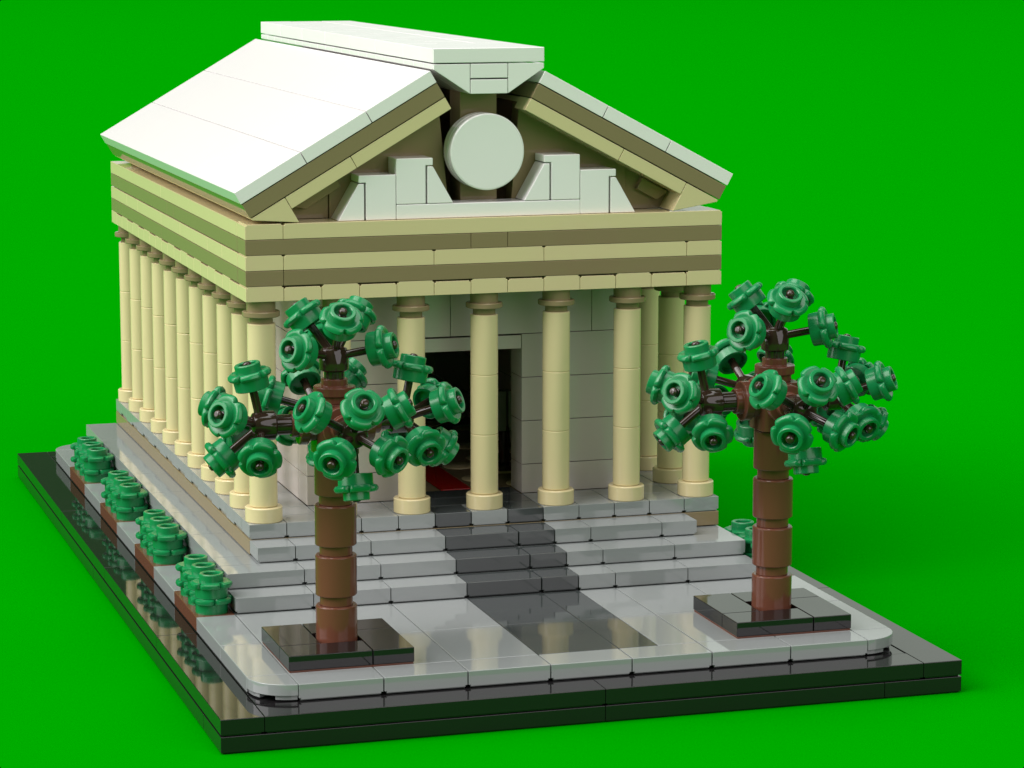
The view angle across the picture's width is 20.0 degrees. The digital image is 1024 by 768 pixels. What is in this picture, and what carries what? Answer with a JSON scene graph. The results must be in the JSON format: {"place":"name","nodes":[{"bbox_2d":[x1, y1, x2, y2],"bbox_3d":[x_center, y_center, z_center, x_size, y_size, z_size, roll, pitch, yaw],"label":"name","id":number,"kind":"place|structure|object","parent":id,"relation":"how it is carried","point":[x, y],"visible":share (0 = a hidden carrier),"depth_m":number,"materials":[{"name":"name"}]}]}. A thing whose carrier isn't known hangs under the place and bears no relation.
{"place":"outdoors","nodes":[
{"label":"outdoors","id":0,"kind":"place"},
{"bbox_2d":[56,445,892,699],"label":"pavement","id":1,"kind":"structure","parent":0,"point":[459,642],"depth_m":69.36,"materials":[{"name":"grey plastic"}]},
{"bbox_2d":[261,618,413,672],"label":"planter","id":2,"kind":"object","parent":1,"relation":"on","point":[295,648],"visible":0.98,"depth_m":67.29,"materials":[{"name":"black plastic"}]},
{"bbox_2d":[198,295,464,643],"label":"tree","id":3,"kind":"object","parent":2,"relation":"in","point":[338,416],"visible":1,"depth_m":66.82,"materials":[{"name":"green plastic"}]},
{"bbox_2d":[86,21,755,613],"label":"temple","id":4,"kind":"structure","parent":1,"relation":"on","point":[478,223],"depth_m":76.98,"materials":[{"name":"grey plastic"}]},
{"bbox_2d":[426,465,470,490],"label":"carpet","id":5,"kind":"object","parent":4,"relation":"on","point":[439,478],"visible":0.34,"depth_m":80.97,"materials":[{"name":"red plastic"}]},
{"bbox_2d":[498,389,510,470],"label":"display stand","id":6,"kind":"object","parent":4,"relation":"on","point":[504,417],"visible":0.56,"depth_m":82.31,"materials":[{"name":"grey plastic"}]},
{"bbox_2d":[693,588,850,638],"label":"planter","id":7,"kind":"object","parent":1,"relation":"on","point":[737,615],"visible":0.95,"depth_m":70.50,"materials":[{"name":"black plastic"}]},
{"bbox_2d":[646,278,897,610],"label":"tree","id":8,"kind":"object","parent":7,"relation":"in","point":[772,405],"visible":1,"depth_m":70.01,"materials":[{"name":"green plastic"}]},
{"bbox_2d":[0,0,1023,767],"bbox_3d":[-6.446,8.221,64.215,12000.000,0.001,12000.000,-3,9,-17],"label":"ground","id":9,"kind":"structure","parent":0,"point":[868,154],"depth_m":142.10,"materials":[{"name":"green paper"}]},
{"bbox_2d":[17,451,961,753],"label":"base","id":10,"kind":"object","parent":9,"relation":"on","point":[227,709],"visible":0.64,"depth_m":67.71,"materials":[{"name":"black plastic"}]},
{"bbox_2d":[70,436,114,494],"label":"bush","id":11,"kind":"object","parent":10,"relation":"on","point":[91,458],"visible":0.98,"depth_m":89.26,"materials":[{"name":"green plastic"}]},
{"bbox_2d":[100,470,148,533],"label":"bush","id":12,"kind":"object","parent":10,"relation":"on","point":[124,494],"visible":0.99,"depth_m":83.61,"materials":[{"name":"green plastic"}]},
{"bbox_2d":[135,509,187,578],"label":"bush","id":13,"kind":"object","parent":10,"relation":"on","point":[160,535],"visible":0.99,"depth_m":77.98,"materials":[{"name":"green plastic"}]},
{"bbox_2d":[174,554,234,630],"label":"bush","id":14,"kind":"object","parent":10,"relation":"on","point":[203,583],"visible":0.99,"depth_m":72.36,"materials":[{"name":"green plastic"}]},
{"bbox_2d":[723,519,792,574],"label":"bush","id":15,"kind":"object","parent":10,"relation":"on","point":[742,528],"visible":0.24,"depth_m":78.15,"materials":[{"name":"green plastic"}]},
{"bbox_2d":[468,591,657,655],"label":"path","id":16,"kind":"structure","parent":0,"point":[538,624],"depth_m":71.33,"materials":[{"name":"grey plastic"}]}
]}

